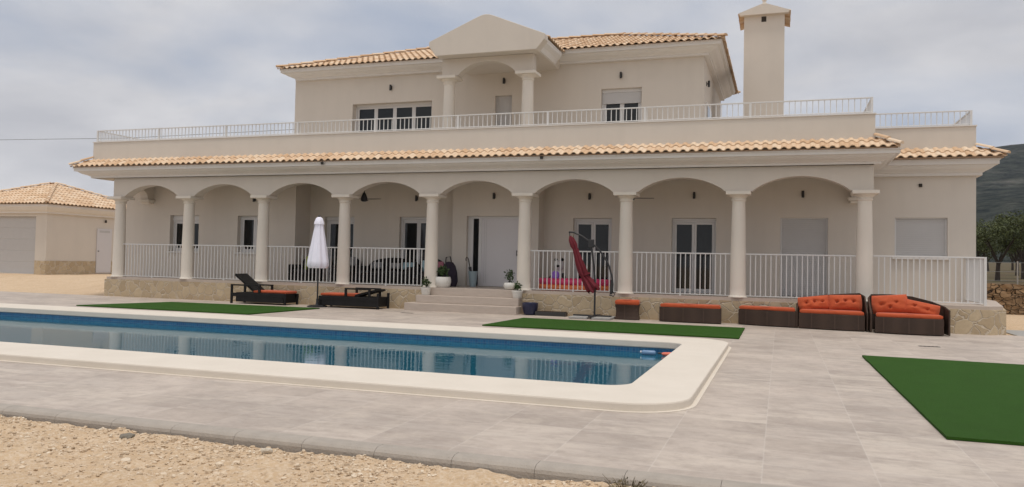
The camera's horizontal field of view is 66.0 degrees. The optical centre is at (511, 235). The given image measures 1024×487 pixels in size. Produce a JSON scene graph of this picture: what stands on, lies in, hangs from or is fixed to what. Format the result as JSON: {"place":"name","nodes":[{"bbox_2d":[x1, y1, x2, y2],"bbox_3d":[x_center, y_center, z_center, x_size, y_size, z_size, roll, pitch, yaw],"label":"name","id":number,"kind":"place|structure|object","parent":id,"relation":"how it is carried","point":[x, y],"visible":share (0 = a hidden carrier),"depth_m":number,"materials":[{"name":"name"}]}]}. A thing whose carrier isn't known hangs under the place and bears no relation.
{"place":"outdoors","nodes":[
{"label":"outdoors","id":0,"kind":"place"},
{"bbox_2d":[10,129,293,139],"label":"power cable","id":1,"kind":"object","parent":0,"point":[136,137],"visible":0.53,"depth_m":62.95,"materials":[{"name":"metal"}]},
{"bbox_2d":[0,414,653,486],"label":"gravel","id":2,"kind":"structure","parent":0,"point":[223,473],"depth_m":5.36,"materials":[{"name":"beige gravel"}]},
{"bbox_2d":[261,448,272,454],"bbox_3d":[-1.738,1.529,5.574,0.087,0.063,0.074,1,-2,5],"label":"stone","id":3,"kind":"object","parent":2,"relation":"on","point":[266,450],"visible":0.94,"depth_m":5.55,"materials":[{"name":"white stone"}]},
{"bbox_2d":[443,256,457,286],"bbox_3d":[-1.756,1.008,22.277,0.486,0.852,0.499,1,-2,19],"label":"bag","id":4,"kind":"object","parent":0,"point":[452,270],"visible":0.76,"depth_m":22.13,"materials":[{"name":"fabric"}]},
{"bbox_2d":[0,262,1023,486],"bbox_3d":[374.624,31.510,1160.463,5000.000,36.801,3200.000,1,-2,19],"label":"ground","id":5,"kind":"structure","parent":0,"point":[274,471],"depth_m":5.30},
{"bbox_2d":[0,182,126,274],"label":"garage","id":6,"kind":"structure","parent":5,"relation":"on","point":[53,228],"depth_m":34.91,"materials":[{"name":"beige paint"}]},
{"bbox_2d":[0,217,35,273],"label":"garage door","id":7,"kind":"structure","parent":6,"relation":"in","point":[17,234],"depth_m":34.67,"materials":[{"name":"white metal"}]},
{"bbox_2d":[95,229,111,272],"bbox_3d":[-19.065,0.706,36.824,0.089,2.040,0.840,1,-2,19],"label":"side door","id":8,"kind":"structure","parent":6,"relation":"in","point":[104,236],"depth_m":36.80,"materials":[{"name":"metal"}]},
{"bbox_2d":[119,432,134,438],"bbox_3d":[-2.965,1.545,6.074,0.111,0.043,0.128,2,-2,-18],"label":"stone","id":9,"kind":"object","parent":5,"relation":"on","point":[127,435],"visible":0.82,"depth_m":6.04,"materials":[{"name":"grey stone"}]},
{"bbox_2d":[0,403,787,486],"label":"kerb","id":10,"kind":"structure","parent":5,"relation":"on","point":[519,468],"depth_m":5.59,"materials":[{"name":"concrete"}]},
{"bbox_2d":[0,291,1023,486],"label":"pool deck","id":11,"kind":"structure","parent":5,"relation":"on","point":[793,406],"depth_m":6.93,"materials":[{"name":"tile"}]},
{"bbox_2d":[76,302,319,314],"bbox_3d":[-7.959,1.815,20.071,5.290,0.024,2.770,1,-2,19],"label":"grass mat","id":12,"kind":"object","parent":11,"relation":"on","point":[216,308],"depth_m":19.67,"materials":[{"name":"green plant"}]},
{"bbox_2d":[230,273,298,305],"bbox_3d":[-6.976,1.505,22.243,1.841,0.836,0.631,1,-2,19],"label":"sun lounger","id":13,"kind":"object","parent":11,"relation":"on","point":[258,293],"visible":1,"depth_m":22.05,"materials":[{"name":"black wicker"}]},
{"bbox_2d":[307,215,328,306],"bbox_3d":[-5.272,0.686,21.424,0.562,2.490,0.555,1,-2,1],"label":"parasol","id":14,"kind":"object","parent":11,"relation":"on","point":[318,256],"visible":0.99,"depth_m":21.30,"materials":[{"name":"white fabric"}]},
{"bbox_2d":[318,287,389,309],"bbox_3d":[-4.279,1.681,21.349,1.832,0.540,0.631,1,-2,19],"label":"sun lounger","id":15,"kind":"object","parent":11,"relation":"on","point":[355,299],"visible":0.99,"depth_m":21.08,"materials":[{"name":"black wicker"}]},
{"bbox_2d":[0,303,730,412],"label":"swimming pool","id":16,"kind":"structure","parent":11,"relation":"in","point":[680,376],"depth_m":9.31,"materials":[{"name":"stone"}]},
{"bbox_2d":[0,316,665,384],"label":"water","id":17,"kind":"structure","parent":16,"relation":"in","point":[601,367],"depth_m":12.51,"materials":[{"name":"blue liquid"}]},
{"bbox_2d":[640,350,655,354],"bbox_3d":[2.196,1.889,12.725,0.245,0.080,0.085,1,-2,19],"label":"pool float","id":18,"kind":"object","parent":17,"relation":"on","point":[648,352],"visible":1,"depth_m":12.69,"materials":[{"name":"blue plastic"}]},
{"bbox_2d":[658,352,670,355],"bbox_3d":[2.471,1.897,12.619,0.265,0.066,0.070,1,-2,19],"label":"float","id":19,"kind":"object","parent":17,"relation":"on","point":[665,353],"visible":0.63,"depth_m":12.61,"materials":[{"name":"plastic"}]},
{"bbox_2d":[522,302,537,314],"bbox_3d":[0.460,1.848,19.955,0.410,0.310,0.410,1,-2,19],"label":"flower pot","id":20,"kind":"object","parent":11,"relation":"on","point":[530,308],"visible":0.98,"depth_m":19.80,"materials":[{"name":"blue ceramic"}]},
{"bbox_2d":[569,231,614,319],"bbox_3d":[1.942,0.950,19.222,1.185,2.120,0.840,1,-2,19],"label":"cantilever parasol","id":21,"kind":"object","parent":11,"relation":"on","point":[590,284],"visible":0.98,"depth_m":19.19,"materials":[{"name":"red fabric"},{"name":"dark metal"}]},
{"bbox_2d":[482,318,744,338],"bbox_3d":[2.172,1.912,16.516,5.104,0.024,2.602,1,-2,19],"label":"grass mat","id":22,"kind":"object","parent":11,"relation":"on","point":[656,329],"depth_m":16.23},
{"bbox_2d":[615,299,639,319],"bbox_3d":[2.822,1.781,19.104,0.600,0.472,0.492,1,-2,19],"label":"stool","id":23,"kind":"object","parent":11,"relation":"on","point":[627,309],"visible":1,"depth_m":18.89,"materials":[{"name":"brown wicker"}]},
{"bbox_2d":[659,303,721,323],"bbox_3d":[4.216,1.815,18.561,1.428,0.418,0.578,1,-2,19],"label":"ottoman","id":24,"kind":"object","parent":11,"relation":"on","point":[692,313],"visible":1,"depth_m":18.30,"materials":[{"name":"brown wicker"}]},
{"bbox_2d":[738,305,795,326],"bbox_3d":[5.830,1.828,17.997,1.310,0.422,0.561,0,-2,26],"label":"bench","id":25,"kind":"object","parent":11,"relation":"on","point":[768,316],"visible":1,"depth_m":17.77,"materials":[{"name":"brown wicker"}]},
{"bbox_2d":[796,293,867,330],"bbox_3d":[7.050,1.653,17.424,1.445,0.785,0.906,1,-2,19],"label":"sofa","id":26,"kind":"object","parent":11,"relation":"on","point":[848,311],"visible":1,"depth_m":17.24,"materials":[{"name":"orange fabric"}]},
{"bbox_2d":[868,294,949,335],"bbox_3d":[8.371,1.647,16.697,1.475,0.806,1.048,1,-2,19],"label":"sofa","id":27,"kind":"object","parent":11,"relation":"on","point":[898,314],"visible":1,"depth_m":16.42,"materials":[{"name":"orange fabric"}]},
{"bbox_2d":[862,355,1023,445],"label":"grass mat","id":28,"kind":"object","parent":11,"relation":"on","point":[966,401],"depth_m":8.41,"materials":[{"name":"green plant"}]},
{"bbox_2d":[68,0,1010,334],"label":"villa","id":29,"kind":"object","parent":5,"relation":"on","point":[858,180],"visible":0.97,"depth_m":21.68,"materials":[{"name":"beige paint"}]},
{"bbox_2d":[123,244,181,277],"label":"porch railing","id":30,"kind":"object","parent":29,"relation":"on","point":[151,276],"visible":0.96,"depth_m":24.48,"materials":[{"name":"white metal"}]},
{"bbox_2d":[166,216,198,252],"bbox_3d":[-10.635,-0.049,25.709,1.270,1.225,0.310,1,-2,19],"label":"window","id":31,"kind":"structure","parent":29,"relation":"in","point":[178,220],"depth_m":25.89,"materials":[{"name":"white plastic"}]},
{"bbox_2d":[192,245,255,279],"bbox_3d":[-8.634,0.833,23.623,2.360,1.100,0.044,1,-2,19],"label":"porch railing","id":32,"kind":"object","parent":29,"relation":"on","point":[223,278],"visible":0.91,"depth_m":23.62,"materials":[{"name":"white metal"}]},
{"bbox_2d":[235,216,257,253],"bbox_3d":[-8.160,-0.020,24.865,1.200,1.215,0.310,1,-2,19],"label":"window","id":33,"kind":"structure","parent":29,"relation":"in","point":[248,236],"depth_m":25.03,"materials":[{"name":"white plastic"}]},
{"bbox_2d":[267,246,337,282],"bbox_3d":[-6.065,0.858,22.747,2.390,1.100,0.044,1,-2,19],"label":"porch railing","id":34,"kind":"object","parent":29,"relation":"on","point":[305,247],"visible":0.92,"depth_m":22.79,"materials":[{"name":"white metal"}]},
{"bbox_2d":[288,256,322,281],"bbox_3d":[-6.220,0.999,23.798,0.750,0.781,0.750,1,-2,19],"label":"armchair","id":35,"kind":"object","parent":29,"relation":"on","point":[303,272],"visible":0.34,"depth_m":23.54,"materials":[{"name":"black wicker"}]},
{"bbox_2d":[326,217,354,281],"bbox_3d":[-5.367,0.425,24.810,1.050,2.030,0.120,1,-2,19],"label":"glass door","id":36,"kind":"structure","parent":29,"relation":"in","point":[332,222],"depth_m":24.90,"materials":[{"name":"white plastic"}]},
{"bbox_2d":[331,257,361,281],"bbox_3d":[-5.046,1.027,23.926,0.700,0.783,0.700,1,-2,19],"label":"armchair","id":37,"kind":"object","parent":29,"relation":"on","point":[332,268],"visible":0.3,"depth_m":23.69,"materials":[{"name":"black wicker"}]},
{"bbox_2d":[361,191,368,201],"bbox_3d":[-4.221,-1.341,23.090,0.999,0.690,1.046,1,-2,19],"label":"ceiling fan","id":38,"kind":"object","parent":29,"relation":"hanging from","point":[364,198],"visible":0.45,"depth_m":23.02,"materials":[{"name":"black metal"}]},
{"bbox_2d":[350,272,389,284],"bbox_3d":[-4.125,1.230,22.668,1.200,0.335,0.430,1,-2,19],"label":"coffee table","id":39,"kind":"object","parent":29,"relation":"on","point":[388,274],"visible":0.56,"depth_m":22.61,"materials":[{"name":"black wicker"}]},
{"bbox_2d":[349,247,424,285],"bbox_3d":[-3.486,0.884,21.867,2.380,1.100,0.044,1,-2,19],"label":"porch railing","id":40,"kind":"object","parent":29,"relation":"on","point":[371,248],"visible":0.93,"depth_m":21.86,"materials":[{"name":"white metal"}]},
{"bbox_2d":[356,258,420,283],"bbox_3d":[-3.664,1.042,23.454,1.750,0.781,0.800,1,-2,19],"label":"sofa","id":41,"kind":"object","parent":29,"relation":"on","point":[388,270],"visible":0.65,"depth_m":23.39,"materials":[{"name":"black wicker"}]},
{"bbox_2d":[356,102,431,131],"bbox_3d":[-3.733,-3.156,25.020,2.780,2.070,0.120,1,-2,19],"label":"window","id":42,"kind":"structure","parent":29,"relation":"in","point":[419,109],"depth_m":25.03,"materials":[{"name":"white plastic"}]},
{"bbox_2d":[401,217,425,283],"bbox_3d":[-2.840,0.451,23.948,1.170,2.030,0.120,1,-2,19],"label":"window","id":43,"kind":"structure","parent":29,"relation":"in","point":[413,229],"depth_m":24.01,"materials":[{"name":"white plastic"}]},
{"bbox_2d":[420,276,431,294],"bbox_3d":[-2.299,1.330,21.077,0.297,0.503,0.290,2,-2,-25],"label":"potted plant","id":44,"kind":"object","parent":29,"relation":"on","point":[425,290],"visible":1,"depth_m":21.00,"materials":[{"name":"green plant"}]},
{"bbox_2d":[412,259,443,285],"bbox_3d":[-2.385,1.042,22.648,0.722,0.781,0.750,1,-2,19],"label":"armchair","id":45,"kind":"object","parent":29,"relation":"on","point":[440,262],"visible":0.18,"depth_m":22.41,"materials":[{"name":"black wicker"}]},
{"bbox_2d":[435,264,450,287],"bbox_3d":[-1.873,1.088,21.396,0.450,0.626,0.454,1,-2,19],"label":"potted plant","id":46,"kind":"object","parent":29,"relation":"on","point":[442,281],"visible":1,"depth_m":21.25,"materials":[{"name":"green plant"}]},
{"bbox_2d":[468,271,477,286],"bbox_3d":[-1.111,1.230,22.365,0.290,0.438,0.290,1,-2,19],"label":"umbrella stand","id":47,"kind":"object","parent":29,"relation":"on","point":[472,278],"visible":1,"depth_m":22.27,"materials":[{"name":"silver metal"}]},
{"bbox_2d":[97,97,872,141],"bbox_3d":[-1.049,-2.885,25.826,22.615,0.375,9.226,1,-2,19],"label":"terrace railing","id":48,"kind":"object","parent":29,"relation":"on","point":[869,107],"visible":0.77,"depth_m":20.91,"materials":[{"name":"white metal"}]},
{"bbox_2d":[496,96,511,126],"bbox_3d":[-0.234,-3.130,23.695,0.540,2.140,0.050,1,-2,19],"label":"terrace door","id":49,"kind":"structure","parent":29,"relation":"in","point":[503,103],"depth_m":23.70,"materials":[{"name":"metal"}]},
{"bbox_2d":[503,269,514,289],"bbox_3d":[-0.057,1.142,20.714,0.330,0.549,0.338,1,-2,19],"label":"potted plant","id":50,"kind":"object","parent":29,"relation":"on","point":[509,284],"visible":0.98,"depth_m":20.63,"materials":[{"name":"green plant"}]},
{"bbox_2d":[512,281,522,297],"bbox_3d":[0.139,1.377,20.242,0.300,0.456,0.300,1,-2,19],"label":"potted plant","id":51,"kind":"object","parent":29,"relation":"on","point":[516,292],"visible":1,"depth_m":20.16,"materials":[{"name":"green plant"}]},
{"bbox_2d":[549,258,565,277],"bbox_3d":[1.285,1.045,21.733,0.506,0.870,0.466,1,-2,19],"label":"plush zebra","id":52,"kind":"object","parent":29,"relation":"on","point":[562,266],"visible":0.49,"depth_m":21.67},
{"bbox_2d":[530,250,618,291],"bbox_3d":[1.573,0.934,20.141,2.330,1.100,0.044,1,-2,19],"label":"porch railing","id":53,"kind":"object","parent":29,"relation":"on","point":[556,251],"visible":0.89,"depth_m":20.18,"materials":[{"name":"white metal"}]},
{"bbox_2d":[574,218,611,279],"bbox_3d":[2.284,0.516,22.199,1.100,2.000,0.140,1,-2,19],"label":"window","id":54,"kind":"structure","parent":29,"relation":"in","point":[600,230],"depth_m":22.19,"materials":[{"name":"white plastic"}]},
{"bbox_2d":[602,88,641,122],"bbox_3d":[3.155,-3.480,22.591,1.160,1.450,0.120,1,-2,19],"label":"window","id":55,"kind":"structure","parent":29,"relation":"in","point":[631,97],"depth_m":22.57,"materials":[{"name":"white plastic"}]},
{"bbox_2d":[632,252,730,295],"bbox_3d":[4.119,0.959,19.273,2.370,1.100,0.044,1,-2,19],"label":"porch railing","id":56,"kind":"object","parent":29,"relation":"on","point":[675,253],"visible":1,"depth_m":19.26,"materials":[{"name":"white metal"}]},
{"bbox_2d":[671,218,715,293],"bbox_3d":[4.920,0.537,21.300,1.170,2.010,0.140,1,-2,19],"label":"french door","id":57,"kind":"structure","parent":29,"relation":"in","point":[688,236],"depth_m":21.30,"materials":[{"name":"white plastic"}]},
{"bbox_2d":[706,102,711,118],"bbox_3d":[5.684,-2.855,22.804,0.058,1.780,1.400,1,-2,19],"label":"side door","id":58,"kind":"structure","parent":29,"relation":"in","point":[707,107],"depth_m":22.42,"materials":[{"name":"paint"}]},
{"bbox_2d":[746,253,855,297],"bbox_3d":[6.712,0.985,18.388,2.430,1.100,0.044,1,-2,19],"label":"porch railing","id":59,"kind":"object","parent":29,"relation":"on","point":[797,255],"visible":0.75,"depth_m":18.40,"materials":[{"name":"white metal"}]},
{"bbox_2d":[780,218,827,296],"bbox_3d":[7.529,0.556,20.337,1.150,2.020,0.060,1,-2,19],"label":"window","id":60,"kind":"structure","parent":29,"relation":"in","point":[797,235],"depth_m":20.33,"materials":[{"name":"white plastic"}]},
{"bbox_2d":[892,218,950,259],"bbox_3d":[10.074,0.074,19.420,1.290,1.030,0.190,1,-2,19],"label":"window","id":61,"kind":"structure","parent":29,"relation":"in","point":[913,236],"depth_m":19.46,"materials":[{"name":"white plastic"}]},
{"bbox_2d":[875,110,971,127],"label":"terrace railing","id":62,"kind":"object","parent":29,"relation":"on","point":[968,117],"visible":0.47,"depth_m":19.56,"materials":[{"name":"white metal"}]},
{"bbox_2d":[873,255,986,305],"bbox_3d":[9.578,1.020,18.443,2.260,1.055,2.006,1,-2,19],"label":"porch railing","id":63,"kind":"object","parent":29,"relation":"on","point":[976,280],"visible":0.81,"depth_m":17.52,"materials":[{"name":"white metal"}]},
{"bbox_2d":[604,475,652,486],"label":"weed","id":64,"kind":"object","parent":5,"relation":"on","point":[619,481],"visible":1,"depth_m":4.85,"materials":[{"name":"green plant"}]},
{"bbox_2d":[976,219,1002,256],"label":"almond tree","id":65,"kind":"object","parent":5,"relation":"on","point":[979,252],"visible":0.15,"depth_m":43.15,"materials":[{"name":"green plant"}]},
{"bbox_2d":[976,239,1005,270],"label":"almond tree","id":66,"kind":"object","parent":5,"relation":"on","point":[989,252],"visible":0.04,"depth_m":66.08,"materials":[{"name":"green plant"}]},
{"bbox_2d":[976,209,1023,279],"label":"almond tree","id":67,"kind":"object","parent":5,"relation":"on","point":[1011,237],"visible":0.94,"depth_m":33.76,"materials":[{"name":"green plant"}]},
{"bbox_2d":[987,222,1022,275],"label":"almond tree","id":68,"kind":"object","parent":5,"relation":"on","point":[1015,257],"visible":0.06,"depth_m":48.15,"materials":[{"name":"green plant"}]},
{"bbox_2d":[987,283,1023,314],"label":"dry stone wall","id":69,"kind":"structure","parent":5,"relation":"on","point":[1011,296],"depth_m":25.47,"materials":[{"name":"brown stone"}]},
{"bbox_2d":[987,261,1017,283],"bbox_3d":[23.916,1.460,23.291,20.122,1.100,0.044,1,-2,19],"label":"wire fence","id":70,"kind":"object","parent":69,"relation":"on","point":[1003,271],"visible":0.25,"depth_m":25.96,"materials":[{"name":"grey metal"}]},
{"bbox_2d":[991,214,1023,278],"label":"almond tree","id":71,"kind":"object","parent":5,"relation":"on","point":[1021,255],"visible":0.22,"depth_m":38.97,"materials":[{"name":"green plant"}]},
{"bbox_2d":[1000,251,1017,269],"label":"almond tree","id":72,"kind":"object","parent":5,"relation":"on","point":[1012,265],"visible":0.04,"depth_m":76.03,"materials":[{"name":"green plant"}]},
{"bbox_2d":[0,0,1023,196],"label":"sky","id":73,"kind":"structure","parent":0,"point":[71,71],"materials":[{"name":"grey"}]},
{"bbox_2d":[535,311,567,316],"bbox_3d":[0.981,1.951,19.752,0.800,0.113,0.200,1,-2,19],"label":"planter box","id":74,"kind":"object","parent":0,"point":[552,313],"visible":1,"depth_m":19.67,"materials":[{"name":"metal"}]},
{"bbox_2d":[539,278,608,291],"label":"paddling pool","id":75,"kind":"structure","parent":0,"point":[571,283],"depth_m":20.52,"materials":[{"name":"orange plastic"}]},
{"bbox_2d":[552,271,559,278],"bbox_3d":[1.151,1.051,20.936,0.240,0.240,0.100,1,-2,19],"label":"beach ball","id":76,"kind":"object","parent":75,"relation":"on","point":[557,274],"visible":0.66,"depth_m":20.89,"materials":[{"name":"purple plastic"}]},
{"bbox_2d":[976,144,1023,262],"bbox_3d":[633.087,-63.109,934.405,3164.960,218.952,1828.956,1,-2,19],"label":"hills","id":77,"kind":"structure","parent":0,"point":[999,188],"depth_m":905.26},
{"bbox_2d":[1006,330,1023,335],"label":"path","id":78,"kind":"structure","parent":0,"point":[1016,332],"depth_m":17.60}
]}

